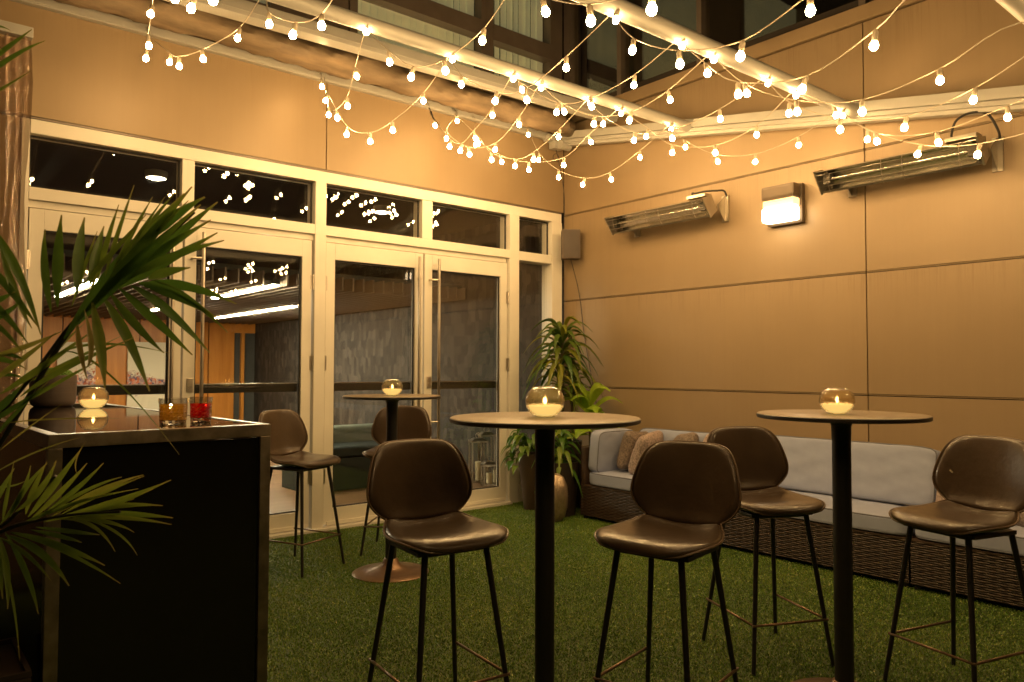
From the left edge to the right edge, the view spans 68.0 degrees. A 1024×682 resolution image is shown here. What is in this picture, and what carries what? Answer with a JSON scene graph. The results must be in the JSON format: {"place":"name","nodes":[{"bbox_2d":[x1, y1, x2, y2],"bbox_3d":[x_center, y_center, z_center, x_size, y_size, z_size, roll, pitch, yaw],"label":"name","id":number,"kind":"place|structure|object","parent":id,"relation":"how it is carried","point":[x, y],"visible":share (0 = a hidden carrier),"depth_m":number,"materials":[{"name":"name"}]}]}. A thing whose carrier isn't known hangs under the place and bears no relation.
{"place":"outdoors","nodes":[
{"label":"outdoors","id":0,"kind":"place"},
{"bbox_2d":[27,139,563,273],"bbox_3d":[-4.856,-1.452,9.621,12.200,0.100,9.340,2,-3,-40],"label":"indoor ceiling","id":1,"kind":"structure","parent":0,"point":[64,167],"depth_m":7.66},
{"bbox_2d":[144,169,167,180],"bbox_3d":[-3.157,-1.467,6.729,0.190,0.072,0.190,2,-3,-40],"label":"round ceiling light","id":2,"kind":"object","parent":1,"relation":"attached to","point":[156,174],"visible":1,"depth_m":6.67,"materials":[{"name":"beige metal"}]},
{"bbox_2d":[26,248,465,324],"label":"ceiling baffles","id":3,"kind":"object","parent":1,"relation":"hanging from","point":[354,293],"visible":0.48,"depth_m":9.00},
{"bbox_2d":[60,276,98,296],"bbox_3d":[-4.577,-0.575,7.964,0.070,0.072,2.200,2,-3,-40],"label":"strip light","id":4,"kind":"object","parent":3,"relation":"attached to","point":[68,289],"visible":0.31,"depth_m":8.04,"materials":[{"name":"beige plastic"}]},
{"bbox_2d":[212,278,279,298],"bbox_3d":[-2.934,-0.560,8.254,0.070,0.072,1.850,2,-3,-40],"label":"strip light","id":5,"kind":"object","parent":3,"relation":"attached to","point":[271,283],"visible":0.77,"depth_m":7.86,"materials":[{"name":"beige"}]},
{"bbox_2d":[217,304,297,317],"bbox_3d":[-3.886,-0.450,11.327,0.070,0.072,3.100,2,-3,-40],"label":"strip light","id":6,"kind":"object","parent":3,"relation":"attached to","point":[265,310],"visible":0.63,"depth_m":11.01,"materials":[{"name":"beige plastic"}]},
{"bbox_2d":[373,205,390,213],"bbox_3d":[-1.401,-1.410,8.172,0.190,0.072,0.190,2,-3,-40],"label":"round ceiling light","id":7,"kind":"object","parent":1,"relation":"attached to","point":[382,209],"visible":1,"depth_m":8.11,"materials":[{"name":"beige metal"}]},
{"bbox_2d":[270,460,490,513],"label":"indoor floor","id":8,"kind":"structure","parent":0,"point":[282,499],"depth_m":7.51,"materials":[{"name":"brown wood"}]},
{"bbox_2d":[23,314,254,421],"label":"wood panel wall","id":9,"kind":"structure","parent":8,"relation":"on","point":[229,357],"depth_m":14.22,"materials":[{"name":"brown wood"}]},
{"bbox_2d":[57,342,95,402],"bbox_3d":[-7.322,0.738,12.741,0.570,1.439,0.045,2,-3,-40],"label":"painting","id":10,"kind":"object","parent":9,"relation":"attached to","point":[82,379],"visible":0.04,"depth_m":12.77,"materials":[{"name":"paper"}]},
{"bbox_2d":[126,342,165,409],"bbox_3d":[-6.385,0.756,13.518,0.874,1.465,0.045,2,-3,-40],"label":"painting","id":11,"kind":"object","parent":9,"relation":"attached to","point":[153,362],"visible":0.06,"depth_m":13.45,"materials":[{"name":"paper"}]},
{"bbox_2d":[282,423,378,490],"bbox_3d":[-1.573,1.246,8.381,1.750,0.634,0.620,2,-3,-40],"label":"bench","id":12,"kind":"object","parent":8,"relation":"on","point":[352,443],"visible":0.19,"depth_m":7.96,"materials":[{"name":"teal fabric"}]},
{"bbox_2d":[254,207,564,473],"bbox_3d":[-2.209,0.174,11.489,0.100,3.000,9.160,2,-3,-40],"label":"indoor wall","id":13,"kind":"structure","parent":8,"relation":"on","point":[372,345],"depth_m":9.81,"materials":[{"name":"paper"}]},
{"bbox_2d":[468,432,488,482],"bbox_3d":[-0.377,1.296,8.481,0.194,0.546,0.194,1,-2,-15],"label":"lantern","id":14,"kind":"object","parent":8,"relation":"on","point":[477,463],"visible":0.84,"depth_m":8.44,"materials":[{"name":"metal"}]},
{"bbox_2d":[477,428,495,479],"bbox_3d":[-0.288,1.270,8.562,0.174,0.606,0.174,1,-2,-15],"label":"lantern","id":15,"kind":"object","parent":8,"relation":"on","point":[487,434],"visible":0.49,"depth_m":8.52,"materials":[{"name":"metal"}]},
{"bbox_2d":[480,456,495,486],"bbox_3d":[-0.243,1.402,8.218,0.174,0.316,0.174,1,-2,-15],"label":"lantern","id":16,"kind":"object","parent":8,"relation":"on","point":[489,476],"visible":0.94,"depth_m":8.18,"materials":[{"name":"metal"}]},
{"bbox_2d":[493,469,495,481],"bbox_3d":[-0.168,1.487,8.327,0.082,0.156,0.082,2,-3,-40],"label":"pillar candle","id":17,"kind":"object","parent":8,"relation":"on","point":[494,475],"visible":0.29,"depth_m":8.29,"materials":[{"name":"white wax"}]},
{"bbox_2d":[562,0,616,194],"label":"sky","id":18,"kind":"structure","parent":0,"point":[597,54],"materials":[{"name":"black"}]},
{"bbox_2d":[267,501,1023,681],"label":"ground","id":19,"kind":"structure","parent":0,"point":[571,669],"depth_m":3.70,"materials":[{"name":"green plant"}]},
{"bbox_2d":[0,25,236,681],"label":"potted palm","id":20,"kind":"object","parent":19,"relation":"on","point":[142,255],"visible":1,"depth_m":1.67,"materials":[{"name":"green plant"}]},
{"bbox_2d":[0,443,172,659],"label":"palm","id":21,"kind":"object","parent":20,"relation":"attached to","point":[97,514],"visible":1,"depth_m":1.69,"materials":[{"name":"green plant"}]},
{"bbox_2d":[0,403,270,681],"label":"bar counter","id":22,"kind":"object","parent":19,"relation":"on","point":[185,599],"visible":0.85,"depth_m":2.37,"materials":[{"name":"wood"}]},
{"bbox_2d":[29,367,76,406],"bbox_3d":[-2.281,0.227,3.771,0.204,0.195,0.204,2,-3,-40],"label":"moss pot","id":23,"kind":"object","parent":22,"relation":"on","point":[63,394],"visible":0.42,"depth_m":3.70,"materials":[{"name":"grey ceramic"}]},
{"bbox_2d":[77,387,108,408],"bbox_3d":[-1.980,0.268,3.588,0.132,0.100,0.132,2,-3,-40],"label":"candle bowl","id":24,"kind":"object","parent":22,"relation":"on","point":[92,397],"visible":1,"depth_m":3.54,"materials":[{"name":"clear glass"}]},
{"bbox_2d":[158,398,188,424],"bbox_3d":[-1.156,0.240,2.590,0.096,0.088,0.096,2,-3,-40],"label":"tumbler","id":25,"kind":"object","parent":22,"relation":"on","point":[173,414],"visible":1,"depth_m":2.56,"materials":[{"name":"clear glass"}]},
{"bbox_2d":[189,397,212,421],"bbox_3d":[-1.114,0.244,2.716,0.078,0.088,0.079,2,-3,-40],"label":"tumbler","id":26,"kind":"object","parent":22,"relation":"on","point":[200,412],"visible":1,"depth_m":2.69,"materials":[{"name":"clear glass"}]},
{"bbox_2d":[0,0,562,403],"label":"door wall","id":27,"kind":"structure","parent":19,"relation":"on","point":[91,75],"depth_m":5.53,"materials":[{"name":"beige paint"}]},
{"bbox_2d":[0,20,33,40],"bbox_3d":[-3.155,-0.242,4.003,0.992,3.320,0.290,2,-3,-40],"label":"curtain rail","id":28,"kind":"object","parent":27,"relation":"attached to","point":[16,30],"visible":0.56,"depth_m":4.26,"materials":[{"name":"clear plastic"}]},
{"bbox_2d":[149,0,331,69],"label":"string light","id":29,"kind":"object","parent":27,"relation":"hanging from","point":[292,33],"visible":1,"depth_m":3.79,"materials":[{"name":"white glass"}]},
{"bbox_2d":[14,117,561,538],"bbox_3d":[-1.307,0.077,6.156,4.590,2.810,0.220,2,-3,-40],"label":"storefront frame","id":30,"kind":"object","parent":27,"relation":"attached to","point":[317,231],"visible":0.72,"depth_m":5.92,"materials":[{"name":"beige metal"}]},
{"bbox_2d":[23,208,182,403],"bbox_3d":[-2.676,0.292,4.979,0.942,2.226,0.182,2,-3,-40],"label":"glass door","id":31,"kind":"structure","parent":30,"relation":"attached to","point":[40,221],"depth_m":4.92,"materials":[{"name":"beige metal"}]},
{"bbox_2d":[180,227,313,533],"bbox_3d":[-1.926,0.317,5.601,0.977,2.226,0.182,2,-3,-40],"label":"glass door","id":32,"kind":"structure","parent":30,"relation":"attached to","point":[300,249],"depth_m":5.68,"materials":[{"name":"beige metal"}]},
{"bbox_2d":[323,242,422,525],"bbox_3d":[-1.141,0.343,6.251,0.938,2.226,0.182,2,-3,-40],"label":"glass door","id":33,"kind":"structure","parent":30,"relation":"attached to","point":[361,255],"depth_m":6.13,"materials":[{"name":"beige metal"}]},
{"bbox_2d":[422,254,508,505],"bbox_3d":[-0.401,0.367,6.864,0.952,2.226,0.182,2,-3,-40],"label":"glass door","id":34,"kind":"structure","parent":30,"relation":"attached to","point":[461,266],"depth_m":6.92,"materials":[{"name":"beige metal"}]},
{"bbox_2d":[246,0,561,93],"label":"facade","id":35,"kind":"structure","parent":27,"relation":"on","point":[526,34],"depth_m":7.08,"materials":[{"name":"brown metal"}]},
{"bbox_2d":[246,0,279,9],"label":"window frame","id":36,"kind":"structure","parent":35,"relation":"in","point":[262,2],"depth_m":5.76,"materials":[{"name":"brown metal"}]},
{"bbox_2d":[349,0,486,71],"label":"window frame","id":37,"kind":"structure","parent":35,"relation":"in","point":[438,19],"depth_m":6.76,"materials":[{"name":"brown metal"}]},
{"bbox_2d":[487,0,555,92],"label":"window frame","id":38,"kind":"structure","parent":35,"relation":"in","point":[514,41],"depth_m":7.47,"materials":[{"name":"brown metal"}]},
{"bbox_2d":[323,0,656,120],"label":"string light","id":39,"kind":"object","parent":27,"relation":"hanging from","point":[651,9],"visible":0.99,"depth_m":3.68,"materials":[{"name":"white"}]},
{"bbox_2d":[9,0,1023,150],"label":"pergola","id":40,"kind":"object","parent":27,"relation":"attached to","point":[311,50],"visible":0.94,"depth_m":5.30,"materials":[{"name":"metal"}]},
{"bbox_2d":[143,0,217,61],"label":"string light","id":41,"kind":"object","parent":40,"relation":"hanging from","point":[190,8],"visible":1,"depth_m":3.97,"materials":[{"name":"white glass"}]},
{"bbox_2d":[553,150,564,220],"bbox_3d":[0.459,-1.497,7.485,0.141,0.781,0.027,1,-2,-26],"label":"speaker cable","id":42,"kind":"object","parent":40,"relation":"hanging from","point":[562,183],"visible":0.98,"depth_m":7.50,"materials":[{"name":"black rubber"}]},
{"bbox_2d":[452,57,1023,167],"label":"string light","id":43,"kind":"object","parent":40,"relation":"hanging from","point":[904,126],"visible":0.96,"depth_m":4.49,"materials":[{"name":"white"}]},
{"bbox_2d":[472,88,1023,171],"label":"string light","id":44,"kind":"object","parent":40,"relation":"hanging from","point":[1007,117],"visible":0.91,"depth_m":4.70,"materials":[{"name":"white"}]},
{"bbox_2d":[526,108,1023,186],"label":"string light","id":45,"kind":"object","parent":40,"relation":"hanging from","point":[977,154],"visible":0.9,"depth_m":5.41,"materials":[{"name":"white"}]},
{"bbox_2d":[318,0,815,143],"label":"string light","id":46,"kind":"object","parent":27,"relation":"hanging from","point":[809,12],"visible":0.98,"depth_m":3.77,"materials":[{"name":"white glass"}]},
{"bbox_2d":[426,0,904,152],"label":"string light","id":47,"kind":"object","parent":27,"relation":"hanging from","point":[873,45],"visible":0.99,"depth_m":3.82,"materials":[{"name":"white plastic"},{"name":"brushed steel"},{"name":"glowing glass"}]},
{"bbox_2d":[444,22,1023,156],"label":"string light","id":48,"kind":"object","parent":27,"relation":"hanging from","point":[862,110],"visible":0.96,"depth_m":3.99,"materials":[{"name":"white"}]},
{"bbox_2d":[258,409,344,578],"bbox_3d":[-1.357,0.939,4.832,0.448,0.990,0.442,-1,-2,27],"label":"bar stool","id":49,"kind":"object","parent":19,"relation":"on","point":[289,437],"visible":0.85,"depth_m":4.88,"materials":[{"name":"brown leather"}]},
{"bbox_2d":[342,394,440,583],"bbox_3d":[-0.747,0.884,4.701,0.606,1.092,0.606,2,-3,-40],"label":"bar table","id":50,"kind":"object","parent":19,"relation":"on","point":[400,572],"visible":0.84,"depth_m":4.63,"materials":[{"name":"brown metal"}]},
{"bbox_2d":[382,379,402,395],"bbox_3d":[-0.746,0.288,4.723,0.132,0.100,0.132,2,-3,-40],"label":"candle bowl","id":51,"kind":"object","parent":50,"relation":"on","point":[391,387],"visible":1,"depth_m":4.67,"materials":[{"name":"clear glass"}]},
{"bbox_2d":[360,406,431,557],"bbox_3d":[-0.806,0.958,5.306,0.442,0.990,0.448,0,-2,5],"label":"bar stool","id":52,"kind":"object","parent":19,"relation":"on","point":[413,422],"visible":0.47,"depth_m":5.47,"materials":[{"name":"brown leather"}]},
{"bbox_2d":[366,438,509,681],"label":"bar stool","id":53,"kind":"object","parent":19,"relation":"on","point":[418,492],"visible":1,"depth_m":2.79,"materials":[{"name":"brown leather"}]},
{"bbox_2d":[501,429,556,509],"bbox_3d":[0.172,1.114,6.842,0.528,0.795,0.536,2,-3,-40],"label":"trailing plant","id":54,"kind":"object","parent":19,"relation":"on","point":[525,458],"visible":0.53,"depth_m":6.74,"materials":[{"name":"green plant"}]},
{"bbox_2d":[450,412,640,681],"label":"bar table","id":55,"kind":"object","parent":19,"relation":"on","point":[544,428],"visible":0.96,"depth_m":2.60,"materials":[{"name":"brown laminate"}]},
{"bbox_2d":[525,386,564,416],"bbox_3d":[0.115,0.212,2.654,0.138,0.105,0.138,2,-3,-40],"label":"candle bowl","id":56,"kind":"object","parent":55,"relation":"on","point":[544,401],"visible":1,"depth_m":2.60,"materials":[{"name":"clear glass"}]},
{"bbox_2d":[531,429,582,516],"bbox_3d":[0.407,1.117,6.543,0.463,0.767,0.475,2,-3,-40],"label":"leafy plant","id":57,"kind":"object","parent":19,"relation":"on","point":[567,468],"visible":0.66,"depth_m":6.46,"materials":[{"name":"green plant"}]},
{"bbox_2d":[555,473,567,521],"bbox_3d":[0.332,1.300,6.311,0.271,0.385,0.271,2,-3,-40],"label":"floor vase","id":58,"kind":"object","parent":19,"relation":"on","point":[561,497],"visible":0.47,"depth_m":6.21,"materials":[{"name":"gold metal"}]},
{"bbox_2d":[522,316,602,506],"bbox_3d":[0.442,0.644,7.018,0.791,1.748,0.734,2,-3,-40],"label":"dracaena","id":59,"kind":"object","parent":19,"relation":"on","point":[559,331],"visible":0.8,"depth_m":6.94,"materials":[{"name":"plant"}]},
{"bbox_2d":[564,382,622,507],"bbox_3d":[0.687,0.946,6.914,0.615,1.137,0.564,-1,-3,37],"label":"potted plant","id":60,"kind":"object","parent":19,"relation":"on","point":[589,398],"visible":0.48,"depth_m":6.87,"materials":[{"name":"green plant"}]},
{"bbox_2d":[581,428,708,521],"bbox_3d":[1.253,1.108,6.126,0.666,0.760,1.332,2,-3,-40],"label":"wicker sofa","id":61,"kind":"object","parent":19,"relation":"on","point":[605,485],"visible":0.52,"depth_m":6.31,"materials":[{"name":"brown wicker"}]},
{"bbox_2d":[617,431,647,469],"bbox_3d":[1.032,0.922,6.404,0.333,0.333,0.158,8,7,-45],"label":"throw pillow","id":62,"kind":"object","parent":61,"relation":"on","point":[628,441],"visible":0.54,"depth_m":6.28,"materials":[{"name":"beige fabric"}]},
{"bbox_2d":[628,430,662,474],"bbox_3d":[1.101,0.916,6.228,0.157,0.351,0.342,27,19,31],"label":"throw pillow","id":63,"kind":"object","parent":61,"relation":"on","point":[644,442],"visible":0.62,"depth_m":6.11,"materials":[{"name":"beige fabric"}]},
{"bbox_2d":[673,432,698,440],"bbox_3d":[1.374,0.907,6.117,0.158,0.342,0.342,20,-13,-6],"label":"throw pillow","id":64,"kind":"object","parent":61,"relation":"on","point":[691,436],"visible":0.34,"depth_m":6.01,"materials":[{"name":"beige fabric"}]},
{"bbox_2d":[593,440,741,681],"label":"bar stool","id":65,"kind":"object","parent":19,"relation":"on","point":[686,496],"visible":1,"depth_m":2.73,"materials":[{"name":"brown leather"}]},
{"bbox_2d":[702,426,834,675],"bbox_3d":[1.127,0.892,3.392,0.442,0.990,0.448,1,-2,-15],"label":"bar stool","id":66,"kind":"object","parent":19,"relation":"on","point":[759,455],"visible":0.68,"depth_m":3.51,"materials":[{"name":"brown leather"}]},
{"bbox_2d":[564,0,1023,450],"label":"patio wall","id":67,"kind":"structure","parent":19,"relation":"on","point":[905,295],"depth_m":5.56,"materials":[{"name":"beige paint"}]},
{"bbox_2d":[561,229,579,259],"bbox_3d":[0.573,-0.940,7.430,0.176,0.285,0.176,0,-2,-2],"label":"wall speaker","id":68,"kind":"object","parent":67,"relation":"attached to","point":[570,244],"depth_m":7.34,"materials":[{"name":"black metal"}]},
{"bbox_2d":[571,260,595,401],"bbox_3d":[0.724,0.005,7.335,0.339,1.652,0.069,-1,-3,35],"label":"wall cable","id":69,"kind":"object","parent":67,"relation":"attached to","point":[582,319],"depth_m":7.41,"materials":[{"name":"black rubber"}]},
{"bbox_2d":[604,189,729,236],"bbox_3d":[1.295,-1.087,6.485,0.316,0.253,1.102,2,-3,-40],"label":"patio heater","id":70,"kind":"object","parent":67,"relation":"attached to","point":[699,206],"visible":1,"depth_m":6.36,"materials":[{"name":"metal"}]},
{"bbox_2d":[564,0,867,113],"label":"glazing","id":71,"kind":"structure","parent":67,"relation":"on","point":[725,22],"depth_m":7.33,"materials":[{"name":"black glass"}]},
{"bbox_2d":[761,182,804,227],"bbox_3d":[2.033,-1.027,5.710,0.160,0.300,0.290,2,-3,-40],"label":"wall lamp","id":72,"kind":"object","parent":67,"relation":"attached to","point":[783,204],"visible":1,"depth_m":5.64,"materials":[{"name":"white metal"}]},
{"bbox_2d":[813,111,1003,197],"bbox_3d":[2.555,-1.217,4.968,0.316,0.368,1.072,2,-3,-40],"label":"patio heater","id":73,"kind":"object","parent":67,"relation":"attached to","point":[851,178],"visible":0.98,"depth_m":4.85,"materials":[{"name":"metal"}]},
{"bbox_2d":[722,435,940,587],"bbox_3d":[2.110,1.061,5.094,0.666,0.781,1.329,2,-3,-40],"label":"wicker sofa","id":74,"kind":"object","parent":19,"relation":"on","point":[887,478],"visible":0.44,"depth_m":4.86,"materials":[{"name":"grey fabric"}]},
{"bbox_2d":[757,409,932,681],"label":"bar table","id":75,"kind":"object","parent":19,"relation":"on","point":[841,425],"visible":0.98,"depth_m":2.85,"materials":[{"name":"black metal"}]},
{"bbox_2d":[819,388,854,413],"bbox_3d":[1.231,0.227,2.875,0.128,0.098,0.128,2,-3,-40],"label":"candle bowl","id":76,"kind":"object","parent":75,"relation":"on","point":[836,400],"visible":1,"depth_m":2.83,"materials":[{"name":"clear glass"}]},
{"bbox_2d":[882,435,1023,681],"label":"bar stool","id":77,"kind":"object","parent":19,"relation":"on","point":[978,482],"visible":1,"depth_m":3.05,"materials":[{"name":"brown leather"}]},
{"bbox_2d":[910,525,1023,607],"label":"wicker sofa","id":78,"kind":"object","parent":19,"relation":"on","point":[995,576],"visible":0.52,"depth_m":4.10,"materials":[{"name":"brown wicker"}]},
{"bbox_2d":[935,491,944,501],"bbox_3d":[2.653,0.880,4.449,0.146,0.314,0.314,21,-15,-26],"label":"throw pillow","id":79,"kind":"object","parent":78,"relation":"on","point":[939,497],"visible":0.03,"depth_m":4.50,"materials":[{"name":"beige fabric"}]},
{"bbox_2d":[1017,512,1023,526],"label":"throw pillow","id":80,"kind":"object","parent":78,"relation":"on","point":[1021,522],"visible":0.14,"depth_m":4.13,"materials":[{"name":"beige fabric"}]}
]}

